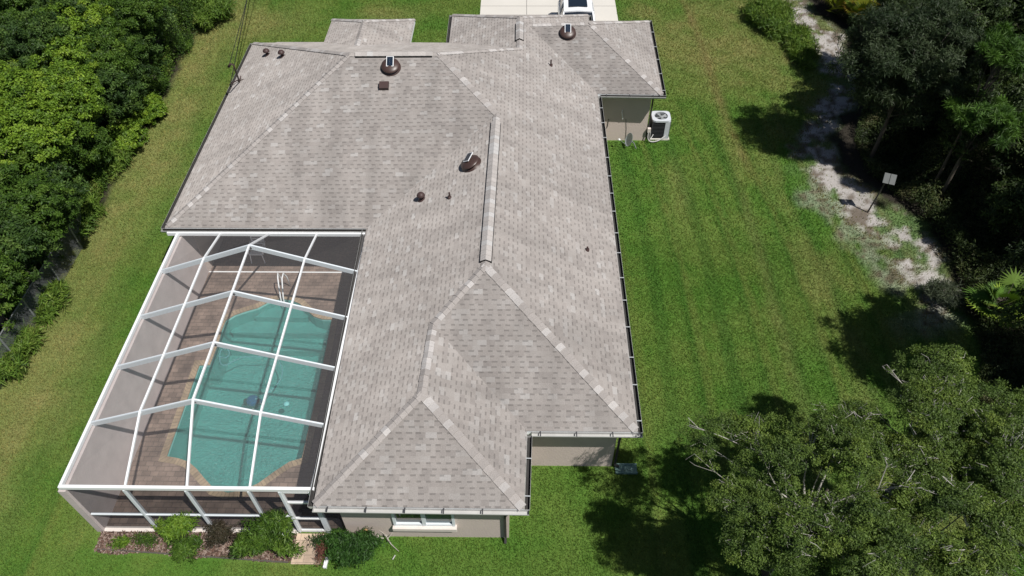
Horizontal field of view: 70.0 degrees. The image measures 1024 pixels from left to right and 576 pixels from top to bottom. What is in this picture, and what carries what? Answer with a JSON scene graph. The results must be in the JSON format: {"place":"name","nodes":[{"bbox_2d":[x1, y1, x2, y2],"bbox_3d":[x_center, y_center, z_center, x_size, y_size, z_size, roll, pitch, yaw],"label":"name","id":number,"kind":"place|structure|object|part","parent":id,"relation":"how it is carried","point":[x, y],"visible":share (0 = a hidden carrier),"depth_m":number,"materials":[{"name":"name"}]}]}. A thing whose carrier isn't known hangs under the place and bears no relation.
{"place":"outdoors","nodes":[
{"label":"outdoors","id":0,"kind":"place"},
{"bbox_2d":[0,0,1023,575],"bbox_3d":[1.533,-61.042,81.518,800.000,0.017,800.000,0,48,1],"label":"ground","id":1,"kind":"structure","parent":0,"point":[830,178],"depth_m":25.58,"materials":[{"name":"green plant"}]},
{"bbox_2d":[0,248,30,332],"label":"tree","id":2,"kind":"object","parent":1,"relation":"on","point":[9,292],"visible":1,"depth_m":22.87,"materials":[{"name":"green plant"}]},
{"bbox_2d":[0,341,31,385],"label":"shrub","id":3,"kind":"object","parent":1,"relation":"on","point":[11,363],"visible":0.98,"depth_m":23.36,"materials":[{"name":"green plant"}]},
{"bbox_2d":[0,58,46,106],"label":"tree","id":4,"kind":"object","parent":1,"relation":"on","point":[6,68],"visible":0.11,"depth_m":27.28,"materials":[{"name":"green plant"}]},
{"bbox_2d":[0,320,47,367],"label":"shrub","id":5,"kind":"object","parent":1,"relation":"on","point":[28,338],"visible":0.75,"depth_m":24.06,"materials":[{"name":"green plant"}]},
{"bbox_2d":[0,0,51,23],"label":"tree","id":6,"kind":"object","parent":1,"relation":"on","point":[10,7],"visible":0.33,"depth_m":29.59,"materials":[{"name":"green plant"}]},
{"bbox_2d":[0,192,53,296],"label":"tree","id":7,"kind":"object","parent":1,"relation":"on","point":[17,244],"visible":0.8,"depth_m":23.26,"materials":[{"name":"green plant"}]},
{"bbox_2d":[0,93,75,178],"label":"tree","id":8,"kind":"object","parent":1,"relation":"on","point":[23,129],"visible":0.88,"depth_m":25.24,"materials":[{"name":"green plant"}]},
{"bbox_2d":[0,8,79,75],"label":"tree","id":9,"kind":"object","parent":1,"relation":"on","point":[16,36],"visible":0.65,"depth_m":28.24,"materials":[{"name":"green plant"}]},
{"bbox_2d":[0,150,81,257],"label":"tree","id":10,"kind":"object","parent":1,"relation":"on","point":[30,190],"visible":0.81,"depth_m":24.27,"materials":[{"name":"green plant"}]},
{"bbox_2d":[0,209,89,384],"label":"chain link fence","id":11,"kind":"object","parent":1,"relation":"on","point":[54,274],"visible":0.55,"depth_m":25.35,"materials":[{"name":"metal"}]},
{"bbox_2d":[27,216,65,273],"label":"tree","id":12,"kind":"object","parent":1,"relation":"on","point":[52,244],"visible":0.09,"depth_m":25.04,"materials":[{"name":"green plant"}]},
{"bbox_2d":[29,276,73,329],"bbox_3d":[-16.000,0.487,25.354,1.527,1.083,2.139,0,48,1],"label":"shrub","id":13,"kind":"object","parent":1,"relation":"on","point":[49,300],"visible":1,"depth_m":25.18,"materials":[{"name":"green plant"}]},
{"bbox_2d":[16,0,92,17],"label":"tree","id":14,"kind":"object","parent":1,"relation":"on","point":[42,4],"visible":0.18,"depth_m":29.96,"materials":[{"name":"green plant"}]},
{"bbox_2d":[0,58,113,180],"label":"tree","id":15,"kind":"object","parent":1,"relation":"on","point":[73,91],"visible":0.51,"depth_m":26.97,"materials":[{"name":"green plant"}]},
{"bbox_2d":[21,157,92,241],"bbox_3d":[-16.558,-2.799,26.447,2.854,3.695,2.856,25,53,21],"label":"tree","id":16,"kind":"object","parent":1,"relation":"on","point":[60,170],"visible":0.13,"depth_m":25.82,"materials":[{"name":"green plant"}]},
{"bbox_2d":[21,118,99,181],"bbox_3d":[-17.243,-4.764,27.720,3.034,4.472,3.591,16,50,14],"label":"tree","id":17,"kind":"object","parent":1,"relation":"on","point":[76,151],"visible":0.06,"depth_m":27.13,"materials":[{"name":"green plant"}]},
{"bbox_2d":[15,2,126,123],"bbox_3d":[-18.235,-8.909,30.807,3.981,5.463,5.001,0,48,1],"label":"tree","id":18,"kind":"object","parent":1,"relation":"on","point":[62,55],"visible":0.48,"depth_m":29.00,"materials":[{"name":"green plant"}]},
{"bbox_2d":[63,191,109,240],"bbox_3d":[-16.583,-2.715,28.102,1.800,1.384,2.928,0,48,1],"label":"shrub","id":19,"kind":"object","parent":1,"relation":"on","point":[89,210],"visible":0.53,"depth_m":27.98,"materials":[{"name":"green plant"}]},
{"bbox_2d":[71,122,115,178],"bbox_3d":[-17.091,-5.278,29.034,2.852,3.200,2.576,0,48,1],"label":"tree","id":20,"kind":"object","parent":1,"relation":"on","point":[101,140],"visible":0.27,"depth_m":28.46,"materials":[{"name":"green plant"}]},
{"bbox_2d":[51,9,144,91],"bbox_3d":[-17.348,-8.984,31.228,3.751,4.942,3.771,25,53,22],"label":"tree","id":21,"kind":"object","parent":1,"relation":"on","point":[118,55],"visible":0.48,"depth_m":29.84,"materials":[{"name":"green plant"}]},
{"bbox_2d":[53,0,144,29],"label":"tree","id":22,"kind":"object","parent":1,"relation":"on","point":[85,2],"visible":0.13,"depth_m":30.61,"materials":[{"name":"green plant"}]},
{"bbox_2d":[0,0,200,338],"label":"undergrowth","id":23,"kind":"object","parent":1,"relation":"on","point":[184,43],"visible":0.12,"depth_m":33.92,"materials":[{"name":"green plant"}]},
{"bbox_2d":[72,60,137,125],"bbox_3d":[-17.435,-7.029,29.900,3.435,4.296,4.489,35,57,28],"label":"tree","id":24,"kind":"object","parent":1,"relation":"on","point":[112,81],"visible":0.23,"depth_m":29.27,"materials":[{"name":"green plant"}]},
{"bbox_2d":[82,145,137,182],"bbox_3d":[-16.684,-5.354,30.521,2.097,1.330,2.826,0,48,1],"label":"shrub","id":25,"kind":"object","parent":1,"relation":"on","point":[119,159],"visible":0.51,"depth_m":30.14,"materials":[{"name":"green plant"}]},
{"bbox_2d":[85,0,167,37],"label":"tree","id":26,"kind":"object","parent":1,"relation":"on","point":[125,8],"visible":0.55,"depth_m":31.20,"materials":[{"name":"green plant"}]},
{"bbox_2d":[103,70,150,122],"bbox_3d":[-17.041,-8.037,31.522,2.851,3.228,2.894,31,55,25],"label":"tree","id":27,"kind":"object","parent":1,"relation":"on","point":[135,85],"visible":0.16,"depth_m":31.12,"materials":[{"name":"green plant"}]},
{"bbox_2d":[105,111,149,152],"bbox_3d":[-16.576,-6.561,31.418,1.912,1.416,3.114,0,48,1],"label":"shrub","id":28,"kind":"object","parent":1,"relation":"on","point":[128,134],"visible":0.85,"depth_m":30.91,"materials":[{"name":"green plant"}]},
{"bbox_2d":[58,236,208,531],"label":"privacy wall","id":29,"kind":"structure","parent":1,"relation":"on","point":[103,456],"depth_m":21.52,"materials":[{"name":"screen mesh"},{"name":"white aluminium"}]},
{"bbox_2d":[122,18,169,92],"bbox_3d":[-17.249,-9.999,32.627,3.398,4.244,3.905,-28,53,-23],"label":"tree","id":30,"kind":"object","parent":1,"relation":"on","point":[144,69],"visible":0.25,"depth_m":31.86,"materials":[{"name":"green plant"}]},
{"bbox_2d":[129,91,168,126],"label":"shrub","id":31,"kind":"object","parent":1,"relation":"on","point":[154,104],"visible":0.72,"depth_m":32.56,"materials":[{"name":"green plant"}]},
{"bbox_2d":[145,0,178,67],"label":"tree","id":32,"kind":"object","parent":1,"relation":"on","point":[168,10],"visible":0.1,"depth_m":33.59,"materials":[{"name":"green plant"}]},
{"bbox_2d":[166,533,205,565],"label":"bush","id":33,"kind":"object","parent":1,"relation":"on","point":[182,548],"visible":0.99,"depth_m":19.32,"materials":[{"name":"green plant"}]},
{"bbox_2d":[177,0,240,30],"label":"tree","id":34,"kind":"object","parent":1,"relation":"on","point":[205,11],"visible":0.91,"depth_m":38.01,"materials":[{"name":"green plant"}]},
{"bbox_2d":[57,232,364,532],"bbox_3d":[-7.987,2.048,21.863,7.240,3.722,9.330,0,48,1],"label":"pool enclosure","id":35,"kind":"object","parent":1,"relation":"on","point":[125,488],"visible":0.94,"depth_m":20.07,"materials":[{"name":"white metal"}]},
{"bbox_2d":[281,492,325,531],"bbox_3d":[-5.438,5.876,19.190,0.690,2.340,0.060,0,48,1],"label":"screen door","id":36,"kind":"structure","parent":35,"relation":"in","point":[287,501],"depth_m":19.41,"materials":[{"name":"white paint"}]},
{"bbox_2d":[107,236,360,528],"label":"pool deck","id":37,"kind":"structure","parent":1,"relation":"on","point":[328,292],"depth_m":24.08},
{"bbox_2d":[158,294,337,498],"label":"swimming pool","id":38,"kind":"structure","parent":37,"relation":"in","point":[222,446],"depth_m":24.05,"materials":[{"name":"liquid"}]},
{"bbox_2d":[218,348,282,405],"bbox_3d":[-8.530,2.722,24.196,1.614,0.449,2.614,-29,54,-23],"label":"pool cleaner","id":39,"kind":"object","parent":38,"relation":"on","point":[250,400],"visible":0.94,"depth_m":23.45,"materials":[{"name":"blue plastic"}]},
{"bbox_2d":[283,401,289,406],"bbox_3d":[-7.088,3.639,22.985,0.200,0.110,0.200,0,48,1],"label":"chlorine float","id":40,"kind":"object","parent":38,"relation":"on","point":[286,403],"visible":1,"depth_m":22.95,"materials":[{"name":"white plastic"}]},
{"bbox_2d":[248,236,265,262],"bbox_3d":[-9.354,-1.432,26.867,0.570,0.890,0.629,0,48,1],"label":"patio chair","id":41,"kind":"object","parent":37,"relation":"on","point":[255,252],"visible":0.65,"depth_m":26.80,"materials":[{"name":"white paint"}]},
{"bbox_2d":[209,271,345,272],"bbox_3d":[-7.840,-0.576,26.677,6.455,0.020,0.050,0,48,1],"label":"deck drain","id":42,"kind":"object","parent":37,"relation":"on","point":[276,272],"visible":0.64,"depth_m":26.68,"materials":[{"name":"white paint"}]},
{"bbox_2d":[277,273,290,308],"bbox_3d":[-8.060,0.042,25.711,0.288,1.135,0.877,0,48,1],"label":"pool handrail","id":43,"kind":"object","parent":37,"relation":"on","point":[281,278],"visible":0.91,"depth_m":25.53,"materials":[{"name":"silver metal"}]},
{"bbox_2d":[291,533,323,564],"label":"stepping slab","id":44,"kind":"structure","parent":1,"relation":"on","point":[308,557],"depth_m":19.65,"materials":[{"name":"beige concrete"}]},
{"bbox_2d":[314,535,328,566],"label":"bush","id":45,"kind":"object","parent":1,"relation":"on","point":[321,549],"visible":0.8,"depth_m":19.30,"materials":[{"name":"red plant"}]},
{"bbox_2d":[323,557,328,568],"bbox_3d":[-4.949,7.313,19.461,0.090,0.100,0.286,3,48,3],"label":"downspout extension","id":46,"kind":"object","parent":1,"relation":"on","point":[325,563],"visible":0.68,"depth_m":19.41,"materials":[{"name":"white paint"}]},
{"bbox_2d":[306,525,387,569],"bbox_3d":[-4.343,6.841,19.282,2.201,0.970,1.166,0,48,1],"label":"bush","id":47,"kind":"object","parent":1,"relation":"on","point":[344,547],"visible":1,"depth_m":19.13,"materials":[{"name":"green plant"}]},
{"bbox_2d":[377,531,396,549],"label":"dead branches","id":48,"kind":"object","parent":1,"relation":"on","point":[387,538],"visible":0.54,"depth_m":19.79,"materials":[{"name":"beige wood"}]},
{"bbox_2d":[161,14,665,543],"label":"house","id":49,"kind":"structure","parent":1,"relation":"on","point":[461,178],"depth_m":23.30,"materials":[{"name":"grey"}]},
{"bbox_2d":[227,63,242,84],"bbox_3d":[-11.062,-8.607,29.317,0.633,1.702,1.550,-24,52,-20],"label":"service mast","id":50,"kind":"object","parent":49,"relation":"attached to","point":[229,66],"visible":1,"depth_m":29.14,"materials":[{"name":"grey metal"}]},
{"bbox_2d":[230,2,246,84],"bbox_3d":[-13.635,-23.063,40.610,0.034,4.334,35.935,-5,48,-4],"label":"power line","id":51,"kind":"object","parent":50,"relation":"attached to","point":[238,43],"visible":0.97,"depth_m":31.94,"materials":[{"name":"metal"}]},
{"bbox_2d":[230,0,246,61],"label":"power line","id":52,"kind":"object","parent":50,"relation":"attached to","point":[238,31],"visible":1,"depth_m":29.89,"materials":[{"name":"metal"}]},
{"bbox_2d":[391,514,456,531],"bbox_3d":[-2.311,5.931,18.962,1.700,1.380,0.200,0,48,1],"label":"window","id":53,"kind":"structure","parent":49,"relation":"in","point":[401,522],"depth_m":19.29,"materials":[{"name":"white metal"}]},
{"bbox_2d":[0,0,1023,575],"bbox_3d":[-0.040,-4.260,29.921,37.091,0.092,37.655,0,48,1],"label":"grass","id":54,"kind":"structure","parent":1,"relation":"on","point":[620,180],"depth_m":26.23,"materials":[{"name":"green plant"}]},
{"bbox_2d":[615,463,637,473],"bbox_3d":[3.312,5.249,21.232,0.630,0.100,0.300,0,48,1],"label":"splash block","id":55,"kind":"object","parent":1,"relation":"on","point":[629,468],"depth_m":21.25,"materials":[{"name":"grey concrete"}]},
{"bbox_2d":[618,133,635,148],"bbox_3d":[4.931,-6.233,31.249,0.680,0.707,0.559,-33,55,-26],"label":"satellite dish","id":56,"kind":"object","parent":1,"relation":"on","point":[628,139],"visible":1,"depth_m":31.30,"materials":[{"name":"metal"}]},
{"bbox_2d":[647,111,670,141],"bbox_3d":[6.347,-6.998,31.713,1.006,1.043,1.034,0,48,1],"label":"air conditioner","id":57,"kind":"object","parent":1,"relation":"on","point":[660,123],"visible":0.98,"depth_m":31.53,"materials":[{"name":"metal"}]},
{"bbox_2d":[741,0,801,44],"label":"shrub","id":58,"kind":"object","parent":1,"relation":"on","point":[769,16],"visible":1,"depth_m":37.92,"materials":[{"name":"green plant"}]},
{"bbox_2d":[778,21,820,70],"bbox_3d":[14.488,-12.237,36.672,2.155,1.096,4.802,0,48,1],"label":"shrub","id":59,"kind":"object","parent":1,"relation":"on","point":[800,41],"visible":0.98,"depth_m":36.36,"materials":[{"name":"green plant"}]},
{"bbox_2d":[672,408,944,575],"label":"oak tree","id":60,"kind":"object","parent":1,"relation":"on","point":[743,504],"visible":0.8,"depth_m":15.44,"materials":[{"name":"green plant"}]},
{"bbox_2d":[823,0,856,13],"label":"saw palmetto","id":61,"kind":"object","parent":1,"relation":"on","point":[838,3],"visible":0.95,"depth_m":38.57,"materials":[{"name":"green plant"}]},
{"bbox_2d":[843,0,875,16],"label":"saw palmetto","id":62,"kind":"object","parent":1,"relation":"on","point":[860,6],"visible":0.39,"depth_m":37.82,"materials":[{"name":"green plant"}]},
{"bbox_2d":[867,173,896,212],"bbox_3d":[14.126,-3.558,27.926,0.565,1.986,0.253,0,48,1],"label":"signboard","id":63,"kind":"object","parent":1,"relation":"on","point":[887,177],"visible":1,"depth_m":27.36,"materials":[{"name":"grey metal"}]},
{"bbox_2d":[763,473,1023,575],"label":"oak tree","id":64,"kind":"object","parent":1,"relation":"on","point":[899,551],"visible":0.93,"depth_m":14.19,"materials":[{"name":"green plant"}]},
{"bbox_2d":[825,0,988,158],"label":"tree","id":65,"kind":"object","parent":1,"relation":"on","point":[918,48],"visible":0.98,"depth_m":26.39,"materials":[{"name":"green plant"}]},
{"bbox_2d":[792,342,1023,501],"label":"oak tree","id":66,"kind":"object","parent":1,"relation":"on","point":[954,391],"visible":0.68,"depth_m":16.39,"materials":[{"name":"green plant"}]},
{"bbox_2d":[865,0,964,83],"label":"tree","id":67,"kind":"object","parent":1,"relation":"on","point":[884,1],"visible":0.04,"depth_m":30.94,"materials":[{"name":"green plant"}]},
{"bbox_2d":[825,0,1023,497],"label":"undergrowth","id":68,"kind":"object","parent":1,"relation":"on","point":[975,251],"visible":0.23,"depth_m":28.14,"materials":[{"name":"green plant"}]},
{"bbox_2d":[919,276,968,309],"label":"shrub","id":69,"kind":"object","parent":1,"relation":"on","point":[944,292],"visible":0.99,"depth_m":25.17,"materials":[{"name":"green plant"}]},
{"bbox_2d":[886,0,1019,132],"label":"tree","id":70,"kind":"object","parent":1,"relation":"on","point":[990,13],"visible":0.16,"depth_m":27.42,"materials":[{"name":"green plant"}]},
{"bbox_2d":[922,392,1023,573],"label":"oak tree","id":71,"kind":"object","parent":1,"relation":"on","point":[999,469],"visible":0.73,"depth_m":15.11,"materials":[{"name":"green plant"}]},
{"bbox_2d":[929,18,1023,193],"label":"pine tree","id":72,"kind":"object","parent":1,"relation":"on","point":[1002,44],"visible":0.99,"depth_m":24.68,"materials":[{"name":"green plant"}]},
{"bbox_2d":[933,0,1023,99],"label":"tree","id":73,"kind":"object","parent":1,"relation":"on","point":[1015,4],"visible":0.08,"depth_m":28.49,"materials":[{"name":"green plant"}]},
{"bbox_2d":[935,66,1023,205],"bbox_3d":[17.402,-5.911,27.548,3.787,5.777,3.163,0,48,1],"label":"tree","id":74,"kind":"object","parent":1,"relation":"on","point":[1011,87],"visible":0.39,"depth_m":26.35,"materials":[{"name":"green plant"}]},
{"bbox_2d":[962,267,1023,329],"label":"fan palm","id":75,"kind":"object","parent":1,"relation":"on","point":[1004,290],"visible":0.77,"depth_m":24.40,"materials":[{"name":"green plant"}]},
{"bbox_2d":[976,175,1023,251],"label":"tree","id":76,"kind":"object","parent":1,"relation":"on","point":[1006,197],"visible":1,"depth_m":25.48,"materials":[{"name":"green plant"}]},
{"bbox_2d":[981,21,1023,166],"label":"tree","id":77,"kind":"object","parent":1,"relation":"on","point":[987,71],"visible":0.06,"depth_m":27.83,"materials":[{"name":"green plant"}]},
{"bbox_2d":[986,0,1023,62],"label":"tree","id":78,"kind":"object","parent":1,"relation":"on","point":[1018,19],"visible":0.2,"depth_m":28.04,"materials":[{"name":"green plant"}]},
{"bbox_2d":[989,124,1023,180],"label":"tree","id":79,"kind":"object","parent":1,"relation":"on","point":[1015,149],"visible":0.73,"depth_m":26.33,"materials":[{"name":"green plant"}]},
{"bbox_2d":[991,240,1023,404],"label":"tree","id":80,"kind":"object","parent":1,"relation":"on","point":[1006,311],"visible":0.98,"depth_m":19.78,"materials":[{"name":"green plant"}]},
{"bbox_2d":[480,0,617,20],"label":"driveway","id":81,"kind":"structure","parent":0,"point":[605,10],"depth_m":39.94,"materials":[{"name":"concrete"}]},
{"bbox_2d":[557,0,595,20],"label":"parked car","id":82,"kind":"object","parent":81,"relation":"on","point":[567,7],"visible":0.3,"depth_m":36.62,"materials":[{"name":"paint"}]},
{"bbox_3d":[3.322,-14.283,37.227,1.700,0.635,3.220,0,48,1],"label":"window","id":83,"kind":"part","parent":82,"relation":"part of","materials":[{"name":"glass"}]},
{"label":"flower bed","id":84,"kind":"structure","parent":0,"visible":0},
{"bbox_2d":[106,534,132,550],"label":"bush","id":85,"kind":"object","parent":84,"relation":"on","point":[122,542],"visible":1,"depth_m":19.68,"materials":[{"name":"green plant"}]},
{"bbox_2d":[93,530,296,562],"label":"mulch","id":86,"kind":"object","parent":84,"relation":"on","point":[221,550],"visible":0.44,"depth_m":19.76,"materials":[{"name":"brown wood"}]},
{"bbox_2d":[127,527,165,550],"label":"bush","id":87,"kind":"object","parent":86,"relation":"on","point":[151,539],"visible":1,"depth_m":19.62,"materials":[{"name":"green plant"}]},
{"bbox_2d":[151,509,200,544],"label":"bush","id":88,"kind":"object","parent":86,"relation":"on","point":[173,527],"visible":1,"depth_m":19.20,"materials":[{"name":"green plant"}]},
{"bbox_2d":[97,548,287,562],"bbox_3d":[-8.584,7.176,19.620,5.259,0.038,0.047,3,48,3],"label":"bed edging","id":89,"kind":"object","parent":86,"relation":"on","point":[201,556],"visible":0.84,"depth_m":19.58,"materials":[{"name":"grey concrete"}]},
{"bbox_2d":[202,517,238,548],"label":"bush","id":90,"kind":"object","parent":86,"relation":"on","point":[220,533],"visible":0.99,"depth_m":19.37,"materials":[{"name":"brown plant"}]},
{"bbox_2d":[223,517,307,560],"bbox_3d":[-6.409,6.637,19.324,2.209,1.219,1.223,0,48,1],"label":"bush","id":91,"kind":"object","parent":86,"relation":"on","point":[245,544],"visible":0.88,"depth_m":19.02,"materials":[{"name":"green plant"}]},
{"bbox_2d":[246,507,299,543],"bbox_3d":[-6.178,6.406,19.336,1.432,1.489,0.997,0,48,1],"label":"bush","id":92,"kind":"object","parent":86,"relation":"on","point":[274,521],"visible":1,"depth_m":18.97,"materials":[{"name":"green plant"}]}
]}

